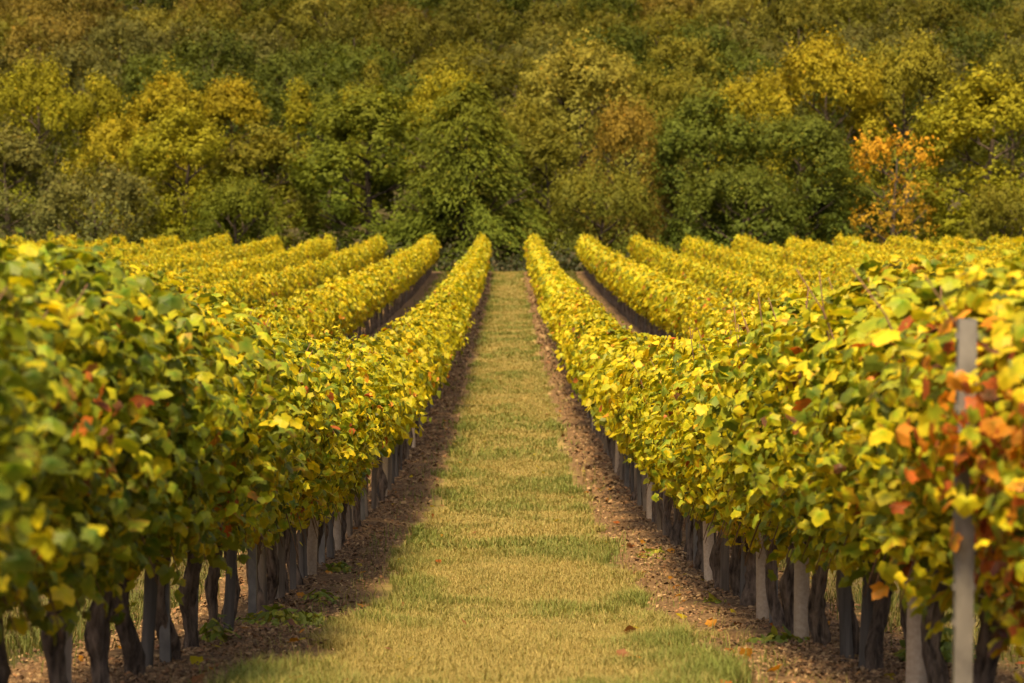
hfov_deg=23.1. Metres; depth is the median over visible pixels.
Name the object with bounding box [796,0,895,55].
hillside tree
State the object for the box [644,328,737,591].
grapevine
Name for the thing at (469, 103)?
drooping tree
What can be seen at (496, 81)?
hillside tree
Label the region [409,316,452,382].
grapevine
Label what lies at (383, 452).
grapevine
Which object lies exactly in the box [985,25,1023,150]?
hillside tree
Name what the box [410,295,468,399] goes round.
grapevine
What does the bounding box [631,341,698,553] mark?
grapevine
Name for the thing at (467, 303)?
grapevine
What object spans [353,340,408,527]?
grapevine
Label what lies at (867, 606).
wooden stake
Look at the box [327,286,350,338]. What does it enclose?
grapevine
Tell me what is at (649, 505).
vine guard
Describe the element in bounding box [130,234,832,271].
undergrowth
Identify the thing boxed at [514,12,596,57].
hillside tree
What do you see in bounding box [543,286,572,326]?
grapevine
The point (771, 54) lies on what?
hillside tree
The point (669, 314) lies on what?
grapevine
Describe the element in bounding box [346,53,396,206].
pointed tree
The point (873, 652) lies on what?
grapevine
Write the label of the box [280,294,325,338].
grapevine
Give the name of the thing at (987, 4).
hillside tree
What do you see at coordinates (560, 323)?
grapevine
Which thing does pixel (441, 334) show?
grapevine
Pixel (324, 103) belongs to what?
pointed tree
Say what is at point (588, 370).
grapevine
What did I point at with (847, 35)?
hillside tree
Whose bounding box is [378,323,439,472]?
grapevine
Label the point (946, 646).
weed
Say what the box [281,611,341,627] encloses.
weed
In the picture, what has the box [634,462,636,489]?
wooden stake
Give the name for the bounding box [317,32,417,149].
hillside tree
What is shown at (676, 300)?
grapevine
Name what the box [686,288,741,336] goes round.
grapevine
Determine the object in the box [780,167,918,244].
bushy tree
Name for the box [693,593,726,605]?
weed
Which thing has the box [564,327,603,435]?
grapevine
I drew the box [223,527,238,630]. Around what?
wooden stake
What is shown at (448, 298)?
grapevine
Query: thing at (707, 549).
vine guard
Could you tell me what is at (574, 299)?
grapevine
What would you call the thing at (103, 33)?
hillside tree
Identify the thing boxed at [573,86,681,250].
broadleaf tree
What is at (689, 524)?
wooden stake
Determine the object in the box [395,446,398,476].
wooden stake
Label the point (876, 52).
hillside tree
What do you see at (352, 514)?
wooden stake
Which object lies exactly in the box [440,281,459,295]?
grapevine
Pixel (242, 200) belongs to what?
bushy tree
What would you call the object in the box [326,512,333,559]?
wooden stake
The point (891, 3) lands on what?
hillside tree
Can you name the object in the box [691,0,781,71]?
hillside tree
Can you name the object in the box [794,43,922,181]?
hillside tree
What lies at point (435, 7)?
hillside tree
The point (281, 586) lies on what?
wooden stake
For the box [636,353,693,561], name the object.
grapevine
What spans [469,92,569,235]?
broadleaf tree
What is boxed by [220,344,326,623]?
grapevine
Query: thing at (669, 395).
grapevine
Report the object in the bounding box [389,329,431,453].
grapevine
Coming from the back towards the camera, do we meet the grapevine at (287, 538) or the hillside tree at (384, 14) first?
the hillside tree at (384, 14)
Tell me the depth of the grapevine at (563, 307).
48.35 m
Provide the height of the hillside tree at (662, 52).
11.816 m
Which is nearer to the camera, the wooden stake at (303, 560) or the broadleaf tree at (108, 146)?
the wooden stake at (303, 560)
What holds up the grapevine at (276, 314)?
on the vineyard ground at (438, 500)
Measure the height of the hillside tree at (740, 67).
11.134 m
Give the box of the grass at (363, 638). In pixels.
[3,270,1023,682]
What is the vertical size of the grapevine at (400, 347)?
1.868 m
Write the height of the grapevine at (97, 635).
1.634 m
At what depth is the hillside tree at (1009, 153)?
195.44 m
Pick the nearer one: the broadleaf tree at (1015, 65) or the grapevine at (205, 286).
the grapevine at (205, 286)
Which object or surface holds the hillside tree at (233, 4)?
on the vineyard ground at (438, 500)
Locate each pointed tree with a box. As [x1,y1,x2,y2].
[271,73,322,225]
[302,78,353,228]
[334,82,384,223]
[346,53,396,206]
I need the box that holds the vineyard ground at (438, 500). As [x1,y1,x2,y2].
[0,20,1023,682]
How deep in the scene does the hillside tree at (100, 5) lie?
269.23 m
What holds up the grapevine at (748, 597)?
on the vineyard ground at (438, 500)
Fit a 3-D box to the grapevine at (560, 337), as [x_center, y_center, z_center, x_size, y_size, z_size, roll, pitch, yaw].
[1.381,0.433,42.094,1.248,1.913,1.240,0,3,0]
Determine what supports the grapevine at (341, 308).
on the vineyard ground at (438, 500)
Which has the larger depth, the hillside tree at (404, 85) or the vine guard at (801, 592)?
the hillside tree at (404, 85)
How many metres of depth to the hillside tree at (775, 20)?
248.92 m
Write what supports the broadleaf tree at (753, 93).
on the vineyard ground at (438, 500)
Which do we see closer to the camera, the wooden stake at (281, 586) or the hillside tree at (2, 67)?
the wooden stake at (281, 586)
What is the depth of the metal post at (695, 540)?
18.28 m
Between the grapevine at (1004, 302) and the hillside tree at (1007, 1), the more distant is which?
the hillside tree at (1007, 1)
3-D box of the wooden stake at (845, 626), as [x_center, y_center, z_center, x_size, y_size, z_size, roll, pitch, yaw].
[1.373,0.890,10.349,0.095,1.102,0.056,0,3,9]
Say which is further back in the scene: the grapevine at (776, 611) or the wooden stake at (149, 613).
the grapevine at (776, 611)
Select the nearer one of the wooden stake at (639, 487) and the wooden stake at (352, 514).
the wooden stake at (352, 514)
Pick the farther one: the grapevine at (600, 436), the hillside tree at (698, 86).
the hillside tree at (698, 86)
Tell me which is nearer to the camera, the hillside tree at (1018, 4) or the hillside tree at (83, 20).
the hillside tree at (83, 20)
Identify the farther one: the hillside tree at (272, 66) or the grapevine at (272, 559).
the hillside tree at (272, 66)
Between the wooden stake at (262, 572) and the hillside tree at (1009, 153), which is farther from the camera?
the hillside tree at (1009, 153)
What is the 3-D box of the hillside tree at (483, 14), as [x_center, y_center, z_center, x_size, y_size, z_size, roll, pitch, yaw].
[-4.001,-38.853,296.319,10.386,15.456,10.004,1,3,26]
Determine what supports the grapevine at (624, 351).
on the vineyard ground at (438, 500)
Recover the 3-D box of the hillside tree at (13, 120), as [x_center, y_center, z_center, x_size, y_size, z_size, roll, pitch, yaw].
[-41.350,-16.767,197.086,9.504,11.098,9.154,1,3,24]
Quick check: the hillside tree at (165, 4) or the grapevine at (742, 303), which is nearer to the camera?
the grapevine at (742, 303)
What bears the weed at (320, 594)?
on the vineyard ground at (438, 500)
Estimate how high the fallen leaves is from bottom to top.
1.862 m
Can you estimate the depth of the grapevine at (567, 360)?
39.38 m
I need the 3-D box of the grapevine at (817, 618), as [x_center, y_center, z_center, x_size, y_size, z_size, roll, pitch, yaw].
[1.363,0.574,11.235,1.135,1.763,1.233,0,3,0]
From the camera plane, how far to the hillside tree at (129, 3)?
325.70 m
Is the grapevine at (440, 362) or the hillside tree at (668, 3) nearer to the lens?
the grapevine at (440, 362)
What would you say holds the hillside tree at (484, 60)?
on the vineyard ground at (438, 500)
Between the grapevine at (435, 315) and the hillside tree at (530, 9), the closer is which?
the grapevine at (435, 315)
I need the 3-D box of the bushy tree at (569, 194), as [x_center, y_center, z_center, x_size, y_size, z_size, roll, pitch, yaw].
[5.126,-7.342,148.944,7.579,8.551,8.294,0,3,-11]
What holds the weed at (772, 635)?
on the vineyard ground at (438, 500)
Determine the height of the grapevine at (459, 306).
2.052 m
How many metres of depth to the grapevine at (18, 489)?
5.25 m
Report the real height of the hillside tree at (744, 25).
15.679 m
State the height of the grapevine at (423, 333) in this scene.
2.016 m
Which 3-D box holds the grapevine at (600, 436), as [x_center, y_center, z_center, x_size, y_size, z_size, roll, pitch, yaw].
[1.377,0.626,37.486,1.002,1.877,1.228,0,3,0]
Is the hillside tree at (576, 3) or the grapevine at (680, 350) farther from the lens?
the hillside tree at (576, 3)
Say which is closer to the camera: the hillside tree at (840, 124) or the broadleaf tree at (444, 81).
the broadleaf tree at (444, 81)
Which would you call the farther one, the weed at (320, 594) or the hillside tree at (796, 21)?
the hillside tree at (796, 21)
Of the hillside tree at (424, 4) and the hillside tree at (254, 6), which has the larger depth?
the hillside tree at (424, 4)
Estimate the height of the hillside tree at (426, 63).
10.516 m
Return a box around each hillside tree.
[0,0,17,55]
[0,0,70,64]
[0,0,71,55]
[0,0,97,127]
[0,14,53,65]
[0,47,47,147]
[0,68,53,185]
[9,41,106,146]
[24,33,134,176]
[33,4,122,92]
[38,0,124,67]
[54,0,123,62]
[73,9,169,118]
[84,46,192,144]
[88,0,147,12]
[91,0,183,57]
[98,3,196,86]
[104,0,182,56]
[111,36,223,187]
[137,16,241,116]
[161,0,253,81]
[163,11,270,151]
[166,0,251,72]
[168,0,229,41]
[180,58,299,186]
[206,24,308,125]
[225,0,299,45]
[235,0,306,80]
[238,0,328,94]
[245,35,345,150]
[264,61,385,177]
[276,36,364,120]
[279,0,363,57]
[283,0,368,74]
[312,6,388,87]
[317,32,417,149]
[347,11,433,111]
[351,0,410,58]
[357,0,444,79]
[358,0,424,40]
[374,60,475,176]
[382,1,463,86]
[392,0,457,55]
[392,49,494,156]
[413,0,471,23]
[418,32,513,109]
[426,0,523,63]
[438,0,521,60]
[452,2,530,91]
[464,44,589,176]
[466,44,549,153]
[490,0,567,49]
[493,28,571,112]
[513,0,567,36]
[513,0,587,57]
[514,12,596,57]
[541,37,647,162]
[544,51,664,180]
[545,0,627,34]
[555,0,622,31]
[561,9,670,111]
[571,4,650,100]
[572,0,643,45]
[603,0,679,46]
[625,0,713,66]
[630,3,714,86]
[641,27,731,158]
[642,61,742,194]
[648,12,747,109]
[653,0,737,67]
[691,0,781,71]
[691,17,774,77]
[694,38,785,127]
[702,61,809,174]
[715,0,799,52]
[727,31,815,124]
[730,0,778,39]
[740,0,852,78]
[757,44,858,152]
[768,1,841,66]
[785,0,872,50]
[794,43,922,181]
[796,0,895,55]
[802,23,875,127]
[831,13,905,62]
[832,38,941,158]
[838,0,917,42]
[868,0,946,45]
[872,26,985,180]
[878,20,936,123]
[881,0,980,68]
[890,0,974,33]
[913,16,1023,157]
[923,0,1018,62]
[938,18,1015,95]
[953,62,1023,181]
[954,0,1016,57]
[964,0,1023,65]
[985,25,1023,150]
[995,0,1023,40]
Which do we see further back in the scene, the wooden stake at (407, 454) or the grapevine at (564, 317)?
the grapevine at (564, 317)
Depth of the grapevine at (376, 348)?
23.67 m
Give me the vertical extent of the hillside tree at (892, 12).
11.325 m
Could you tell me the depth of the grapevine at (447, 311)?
46.25 m
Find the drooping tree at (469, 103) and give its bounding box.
[373,79,558,271]
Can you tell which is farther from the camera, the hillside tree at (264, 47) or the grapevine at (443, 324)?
the hillside tree at (264, 47)
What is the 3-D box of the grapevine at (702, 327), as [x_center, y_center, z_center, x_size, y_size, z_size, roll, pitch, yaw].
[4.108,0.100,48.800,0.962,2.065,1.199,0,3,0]
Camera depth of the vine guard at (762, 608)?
13.39 m
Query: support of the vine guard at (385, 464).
on the vineyard ground at (438, 500)
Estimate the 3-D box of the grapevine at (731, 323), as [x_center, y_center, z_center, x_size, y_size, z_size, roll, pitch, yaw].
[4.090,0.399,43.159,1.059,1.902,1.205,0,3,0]
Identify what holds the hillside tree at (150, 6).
on the vineyard ground at (438, 500)
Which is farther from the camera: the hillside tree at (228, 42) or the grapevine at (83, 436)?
the hillside tree at (228, 42)
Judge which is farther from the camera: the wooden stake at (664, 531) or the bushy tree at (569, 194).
the bushy tree at (569, 194)
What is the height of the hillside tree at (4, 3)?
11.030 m
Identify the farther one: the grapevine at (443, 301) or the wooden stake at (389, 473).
the grapevine at (443, 301)
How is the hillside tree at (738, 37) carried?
on the vineyard ground at (438, 500)
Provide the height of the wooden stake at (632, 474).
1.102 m
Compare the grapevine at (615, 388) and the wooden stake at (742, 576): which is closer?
the wooden stake at (742, 576)
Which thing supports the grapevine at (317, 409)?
on the vineyard ground at (438, 500)
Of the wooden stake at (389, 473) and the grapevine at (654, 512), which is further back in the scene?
the wooden stake at (389, 473)
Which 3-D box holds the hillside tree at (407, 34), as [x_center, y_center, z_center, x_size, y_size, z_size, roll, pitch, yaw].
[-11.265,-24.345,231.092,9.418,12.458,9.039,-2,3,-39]
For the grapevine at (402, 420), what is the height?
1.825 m
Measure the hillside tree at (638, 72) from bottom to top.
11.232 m
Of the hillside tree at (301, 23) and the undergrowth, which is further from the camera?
the hillside tree at (301, 23)
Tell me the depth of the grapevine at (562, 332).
43.24 m
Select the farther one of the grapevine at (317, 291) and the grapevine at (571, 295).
the grapevine at (317, 291)
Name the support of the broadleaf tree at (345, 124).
on the vineyard ground at (438, 500)
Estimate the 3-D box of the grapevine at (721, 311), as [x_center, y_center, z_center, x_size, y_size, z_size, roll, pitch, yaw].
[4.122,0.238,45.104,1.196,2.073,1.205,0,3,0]
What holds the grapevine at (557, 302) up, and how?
on the vineyard ground at (438, 500)
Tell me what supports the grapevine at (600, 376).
on the vineyard ground at (438, 500)
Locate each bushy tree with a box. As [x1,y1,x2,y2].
[29,149,165,243]
[180,162,288,246]
[539,146,661,270]
[667,150,813,253]
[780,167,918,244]
[958,167,1023,241]
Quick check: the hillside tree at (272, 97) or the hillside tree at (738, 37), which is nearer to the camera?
the hillside tree at (272, 97)
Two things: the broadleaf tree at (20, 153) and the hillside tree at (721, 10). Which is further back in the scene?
the hillside tree at (721, 10)
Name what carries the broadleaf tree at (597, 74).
on the vineyard ground at (438, 500)
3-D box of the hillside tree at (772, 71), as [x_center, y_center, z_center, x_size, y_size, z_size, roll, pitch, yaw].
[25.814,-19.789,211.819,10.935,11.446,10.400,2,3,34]
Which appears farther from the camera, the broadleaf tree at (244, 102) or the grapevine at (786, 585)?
the broadleaf tree at (244, 102)
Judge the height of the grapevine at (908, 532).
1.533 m
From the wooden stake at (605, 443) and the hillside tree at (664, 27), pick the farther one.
the hillside tree at (664, 27)
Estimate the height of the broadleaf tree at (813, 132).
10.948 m
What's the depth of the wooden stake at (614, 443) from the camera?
31.99 m
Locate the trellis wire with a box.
[760,535,1023,610]
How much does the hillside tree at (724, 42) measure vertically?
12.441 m
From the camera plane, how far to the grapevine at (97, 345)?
6.80 m
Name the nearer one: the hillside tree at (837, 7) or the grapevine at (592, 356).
the grapevine at (592, 356)
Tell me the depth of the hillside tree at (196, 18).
252.47 m
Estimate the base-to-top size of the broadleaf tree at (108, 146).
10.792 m
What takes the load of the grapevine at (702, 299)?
on the vineyard ground at (438, 500)
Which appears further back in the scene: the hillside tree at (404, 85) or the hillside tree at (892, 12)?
the hillside tree at (892, 12)
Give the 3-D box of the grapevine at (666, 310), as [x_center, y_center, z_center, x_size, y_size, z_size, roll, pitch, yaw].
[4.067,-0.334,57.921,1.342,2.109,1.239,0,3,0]
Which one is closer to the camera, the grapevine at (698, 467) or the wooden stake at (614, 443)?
the grapevine at (698, 467)
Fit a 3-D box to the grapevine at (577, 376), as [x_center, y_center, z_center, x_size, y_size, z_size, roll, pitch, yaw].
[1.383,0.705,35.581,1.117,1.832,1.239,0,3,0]
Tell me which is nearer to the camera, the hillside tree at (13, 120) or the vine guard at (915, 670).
the vine guard at (915, 670)
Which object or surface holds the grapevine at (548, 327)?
on the vineyard ground at (438, 500)
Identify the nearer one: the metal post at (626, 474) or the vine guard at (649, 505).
the vine guard at (649, 505)
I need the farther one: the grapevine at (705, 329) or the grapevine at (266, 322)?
the grapevine at (705, 329)
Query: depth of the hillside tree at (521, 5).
294.36 m
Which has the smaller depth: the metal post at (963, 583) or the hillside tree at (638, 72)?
the metal post at (963, 583)
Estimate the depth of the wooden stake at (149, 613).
9.64 m
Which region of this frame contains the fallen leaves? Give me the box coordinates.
[78,400,1023,682]
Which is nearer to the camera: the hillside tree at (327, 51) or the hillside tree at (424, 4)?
the hillside tree at (327, 51)
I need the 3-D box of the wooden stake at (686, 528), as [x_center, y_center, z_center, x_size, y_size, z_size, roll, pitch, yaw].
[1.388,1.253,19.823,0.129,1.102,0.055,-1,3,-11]
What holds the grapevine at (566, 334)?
on the vineyard ground at (438, 500)
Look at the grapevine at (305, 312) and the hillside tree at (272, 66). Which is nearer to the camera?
the grapevine at (305, 312)
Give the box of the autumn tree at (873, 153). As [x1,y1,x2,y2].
[844,125,950,244]
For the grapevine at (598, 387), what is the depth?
25.36 m
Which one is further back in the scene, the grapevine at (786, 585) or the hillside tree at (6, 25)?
the hillside tree at (6, 25)
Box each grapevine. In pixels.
[0,222,237,682]
[0,241,199,682]
[0,262,106,601]
[0,285,106,653]
[33,237,237,682]
[92,236,273,682]
[137,269,302,659]
[148,270,331,651]
[180,281,305,631]
[189,280,216,293]
[190,280,211,293]
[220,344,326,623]
[223,325,353,612]
[238,325,369,604]
[243,303,265,329]
[251,305,298,335]
[253,313,273,330]
[256,307,289,333]
[257,308,351,593]
[258,301,304,338]
[264,296,303,338]
[270,304,300,327]
[274,302,316,341]
[275,326,391,574]
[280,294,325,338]
[282,324,382,556]
[286,335,376,584]
[288,291,324,339]
[288,300,317,338]
[290,285,328,333]
[296,296,326,339]
[297,293,332,336]
[306,287,334,336]
[308,286,337,335]
[311,288,338,337]
[311,289,346,338]
[311,333,408,564]
[315,286,343,338]
[318,339,392,556]
[326,324,398,546]
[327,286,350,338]
[342,361,397,542]
[345,335,405,518]
[345,340,423,534]
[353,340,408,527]
[354,330,419,507]
[354,345,423,492]
[372,337,440,503]
[373,336,420,448]
[374,333,423,407]
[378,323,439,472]
[380,309,454,448]
[385,322,433,447]
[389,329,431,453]
[390,308,446,422]
[391,315,442,431]
[392,350,422,454]
[393,323,434,461]
[404,300,468,409]
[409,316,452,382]
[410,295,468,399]
[411,297,464,353]
[411,320,453,418]
[412,309,450,342]
[414,309,451,411]
[415,313,448,345]
[415,332,448,437]
[416,306,457,413]
[416,323,456,437]
[421,299,456,402]
[424,290,468,350]
[424,293,457,308]
[430,281,468,332]
[430,290,473,337]
[433,285,474,332]
[434,284,456,301]
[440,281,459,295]
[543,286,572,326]
[543,290,562,332]
[545,291,614,394]
[549,289,599,389]
[550,285,582,313]
[552,288,580,313]
[552,307,617,414]
[554,289,582,307]
[554,309,587,411]
[555,300,610,331]
[556,296,585,401]
[556,320,593,422]
[557,311,589,417]
[558,294,596,314]
[561,297,596,327]
[561,301,617,338]
[563,306,616,436]
[564,311,621,421]
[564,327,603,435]
[566,318,649,470]
[570,320,613,440]
[571,327,604,440]
[573,313,620,432]
[574,328,626,459]
[574,330,637,475]
[575,342,612,465]
[579,333,649,503]
[581,344,636,487]
[584,342,637,481]
[586,335,643,438]
[589,330,670,530]
[590,332,650,461]
[595,348,641,489]
[596,335,645,505]
[606,357,656,524]
[608,336,687,546]
[616,326,684,537]
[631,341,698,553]
[634,359,702,569]
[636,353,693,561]
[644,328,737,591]
[646,328,718,542]
[651,314,741,596]
[659,282,692,336]
[659,334,755,606]
[661,297,783,552]
[662,281,702,331]
[666,285,699,337]
[668,280,710,336]
[677,287,710,334]
[681,290,708,337]
[682,290,712,338]
[683,274,857,650]
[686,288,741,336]
[688,288,725,340]
[690,291,717,339]
[691,324,793,633]
[693,280,862,658]
[693,293,792,631]
[698,294,730,338]
[701,298,732,337]
[704,296,738,337]
[704,299,739,338]
[709,298,758,336]
[717,299,763,330]
[724,310,750,332]
[734,300,765,331]
[736,240,1018,681]
[746,254,951,677]
[791,280,819,297]
[792,276,1019,682]
[798,280,822,294]
[807,228,1023,682]
[869,249,1023,657]
[923,308,1023,682]
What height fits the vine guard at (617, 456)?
0.760 m
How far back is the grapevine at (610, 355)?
27.09 m
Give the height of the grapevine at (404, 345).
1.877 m
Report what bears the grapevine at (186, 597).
on the vineyard ground at (438, 500)
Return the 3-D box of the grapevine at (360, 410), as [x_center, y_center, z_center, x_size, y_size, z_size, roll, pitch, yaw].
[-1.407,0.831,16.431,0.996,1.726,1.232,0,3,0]
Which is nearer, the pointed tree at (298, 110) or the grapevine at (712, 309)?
the grapevine at (712, 309)
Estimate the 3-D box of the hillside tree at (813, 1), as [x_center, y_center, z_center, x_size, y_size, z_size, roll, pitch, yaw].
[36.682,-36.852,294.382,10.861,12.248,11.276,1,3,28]
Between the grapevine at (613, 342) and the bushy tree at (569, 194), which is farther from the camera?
the bushy tree at (569, 194)
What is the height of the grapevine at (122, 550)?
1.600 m
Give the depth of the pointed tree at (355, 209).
178.87 m
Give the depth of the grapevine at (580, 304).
45.05 m
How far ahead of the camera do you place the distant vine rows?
94.93 m
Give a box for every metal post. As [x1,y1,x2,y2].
[159,565,171,662]
[248,543,256,617]
[319,523,324,566]
[360,481,364,521]
[625,448,628,487]
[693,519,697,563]
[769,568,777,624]
[951,318,978,682]
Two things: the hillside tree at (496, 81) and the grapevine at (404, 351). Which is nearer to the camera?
the grapevine at (404, 351)
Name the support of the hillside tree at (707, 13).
on the vineyard ground at (438, 500)
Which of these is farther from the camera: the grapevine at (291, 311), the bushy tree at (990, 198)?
the bushy tree at (990, 198)
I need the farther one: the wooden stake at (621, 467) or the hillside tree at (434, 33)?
the hillside tree at (434, 33)
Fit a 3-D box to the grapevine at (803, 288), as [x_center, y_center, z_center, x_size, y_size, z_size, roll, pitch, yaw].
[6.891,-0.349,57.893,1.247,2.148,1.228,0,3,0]
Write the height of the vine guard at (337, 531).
0.700 m
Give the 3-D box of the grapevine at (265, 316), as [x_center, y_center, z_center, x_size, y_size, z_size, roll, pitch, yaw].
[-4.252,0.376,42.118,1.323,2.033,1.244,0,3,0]
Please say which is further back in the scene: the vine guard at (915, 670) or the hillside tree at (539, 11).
the hillside tree at (539, 11)
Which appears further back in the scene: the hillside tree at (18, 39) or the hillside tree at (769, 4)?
the hillside tree at (769, 4)
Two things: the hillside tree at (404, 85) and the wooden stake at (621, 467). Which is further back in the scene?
the hillside tree at (404, 85)
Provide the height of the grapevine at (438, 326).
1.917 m
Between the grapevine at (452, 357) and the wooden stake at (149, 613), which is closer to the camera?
the wooden stake at (149, 613)
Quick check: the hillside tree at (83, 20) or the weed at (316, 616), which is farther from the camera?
the hillside tree at (83, 20)
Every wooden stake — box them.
[64,624,72,682]
[141,559,158,667]
[195,586,198,627]
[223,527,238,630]
[257,543,266,602]
[275,531,284,600]
[290,526,295,589]
[298,529,306,577]
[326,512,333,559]
[346,505,352,537]
[351,505,353,526]
[365,477,367,516]
[371,461,376,511]
[387,449,391,489]
[392,446,394,483]
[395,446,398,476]
[400,445,401,469]
[405,431,409,458]
[605,431,606,452]
[613,440,615,466]
[620,453,623,479]
[630,454,633,493]
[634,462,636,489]
[637,467,640,505]
[641,470,646,510]
[655,484,660,530]
[663,491,666,534]
[674,507,681,545]
[685,517,687,540]
[686,514,690,558]
[701,541,703,571]
[720,531,728,593]
[740,539,745,597]
[836,549,853,660]
[858,560,873,674]
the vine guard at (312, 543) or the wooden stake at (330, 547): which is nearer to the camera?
the vine guard at (312, 543)
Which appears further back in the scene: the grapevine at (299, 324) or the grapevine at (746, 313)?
the grapevine at (299, 324)
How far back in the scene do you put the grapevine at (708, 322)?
45.83 m
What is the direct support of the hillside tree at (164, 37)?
on the vineyard ground at (438, 500)
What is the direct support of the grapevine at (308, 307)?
on the vineyard ground at (438, 500)
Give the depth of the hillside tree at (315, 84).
200.93 m
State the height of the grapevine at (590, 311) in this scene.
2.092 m
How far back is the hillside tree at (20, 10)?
274.95 m
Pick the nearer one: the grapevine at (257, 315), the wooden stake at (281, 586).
the wooden stake at (281, 586)
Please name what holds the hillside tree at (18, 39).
on the vineyard ground at (438, 500)
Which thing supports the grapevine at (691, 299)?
on the vineyard ground at (438, 500)
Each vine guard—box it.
[307,517,318,574]
[333,511,340,552]
[382,457,387,495]
[412,428,415,447]
[614,441,619,473]
[646,474,652,518]
[703,521,713,580]
[756,532,768,618]
[794,542,809,639]
[906,557,927,682]
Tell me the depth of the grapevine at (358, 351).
20.32 m
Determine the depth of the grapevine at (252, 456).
9.91 m
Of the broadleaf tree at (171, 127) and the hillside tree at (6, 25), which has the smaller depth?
the broadleaf tree at (171, 127)
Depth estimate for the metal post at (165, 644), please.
10.06 m
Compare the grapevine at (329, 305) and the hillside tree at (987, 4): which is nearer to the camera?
the grapevine at (329, 305)
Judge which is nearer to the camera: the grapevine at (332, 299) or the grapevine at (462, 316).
the grapevine at (462, 316)
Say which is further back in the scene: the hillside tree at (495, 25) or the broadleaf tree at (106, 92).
the hillside tree at (495, 25)
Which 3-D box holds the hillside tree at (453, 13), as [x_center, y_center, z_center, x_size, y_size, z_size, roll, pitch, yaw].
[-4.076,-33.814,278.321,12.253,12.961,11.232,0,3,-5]
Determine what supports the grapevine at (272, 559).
on the vineyard ground at (438, 500)
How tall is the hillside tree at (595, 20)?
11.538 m
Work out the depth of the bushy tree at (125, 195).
146.49 m
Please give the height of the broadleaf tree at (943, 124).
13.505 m
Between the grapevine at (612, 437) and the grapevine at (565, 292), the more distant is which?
the grapevine at (565, 292)
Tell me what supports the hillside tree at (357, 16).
on the vineyard ground at (438, 500)
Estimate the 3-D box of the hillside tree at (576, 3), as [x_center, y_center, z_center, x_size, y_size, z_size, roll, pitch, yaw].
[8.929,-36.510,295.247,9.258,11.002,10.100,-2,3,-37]
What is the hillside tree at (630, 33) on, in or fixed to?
on the vineyard ground at (438, 500)
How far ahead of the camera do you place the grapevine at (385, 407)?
18.60 m
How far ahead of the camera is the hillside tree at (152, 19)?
251.33 m
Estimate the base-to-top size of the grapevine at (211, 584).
1.795 m
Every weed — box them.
[199,614,240,643]
[235,603,312,627]
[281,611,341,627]
[300,589,338,605]
[324,561,352,573]
[638,546,667,559]
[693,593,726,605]
[745,624,810,648]
[891,627,975,664]
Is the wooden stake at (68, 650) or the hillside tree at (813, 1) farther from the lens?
the hillside tree at (813, 1)
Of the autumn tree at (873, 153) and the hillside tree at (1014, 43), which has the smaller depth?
the autumn tree at (873, 153)
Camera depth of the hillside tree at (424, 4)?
297.31 m
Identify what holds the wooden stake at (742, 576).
on the vineyard ground at (438, 500)
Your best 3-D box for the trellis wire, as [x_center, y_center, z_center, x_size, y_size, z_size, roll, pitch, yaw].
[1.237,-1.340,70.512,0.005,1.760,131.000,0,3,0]
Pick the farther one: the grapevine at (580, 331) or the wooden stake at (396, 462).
the grapevine at (580, 331)
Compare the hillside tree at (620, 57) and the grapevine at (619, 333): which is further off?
the hillside tree at (620, 57)
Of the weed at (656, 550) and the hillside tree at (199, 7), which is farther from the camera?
the hillside tree at (199, 7)
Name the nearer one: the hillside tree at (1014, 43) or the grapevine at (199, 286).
the grapevine at (199, 286)
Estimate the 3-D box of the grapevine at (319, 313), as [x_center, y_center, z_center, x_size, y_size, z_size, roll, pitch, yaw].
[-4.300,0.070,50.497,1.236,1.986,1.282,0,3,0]
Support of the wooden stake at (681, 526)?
on the vineyard ground at (438, 500)
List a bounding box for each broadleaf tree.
[0,46,94,223]
[0,110,64,242]
[52,69,132,209]
[57,105,186,244]
[112,52,223,226]
[119,97,248,248]
[190,64,276,219]
[202,109,332,250]
[280,78,456,257]
[397,57,504,231]
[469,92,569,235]
[494,104,593,256]
[500,24,653,229]
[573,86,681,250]
[609,61,714,218]
[645,80,773,251]
[691,59,815,221]
[711,101,871,245]
[751,23,893,241]
[839,13,966,235]
[894,59,1023,242]
[950,28,1023,232]
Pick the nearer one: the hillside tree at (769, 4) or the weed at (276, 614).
the weed at (276, 614)
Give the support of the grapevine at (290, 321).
on the vineyard ground at (438, 500)
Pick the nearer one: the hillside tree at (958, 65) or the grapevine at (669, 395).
the grapevine at (669, 395)
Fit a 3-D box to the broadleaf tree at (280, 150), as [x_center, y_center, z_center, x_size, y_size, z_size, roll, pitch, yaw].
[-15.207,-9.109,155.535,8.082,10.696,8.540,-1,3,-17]
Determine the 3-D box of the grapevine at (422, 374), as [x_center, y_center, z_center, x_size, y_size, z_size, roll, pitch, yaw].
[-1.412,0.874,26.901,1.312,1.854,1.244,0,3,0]
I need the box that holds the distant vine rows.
[1,231,1023,360]
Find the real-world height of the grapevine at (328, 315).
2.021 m
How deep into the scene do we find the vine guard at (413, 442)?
36.06 m
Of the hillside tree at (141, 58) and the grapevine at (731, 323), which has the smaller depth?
the grapevine at (731, 323)
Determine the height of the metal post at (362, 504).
1.576 m
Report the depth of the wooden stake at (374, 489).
25.51 m
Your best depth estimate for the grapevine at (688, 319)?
53.07 m
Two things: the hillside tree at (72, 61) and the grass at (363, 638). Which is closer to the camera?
the grass at (363, 638)

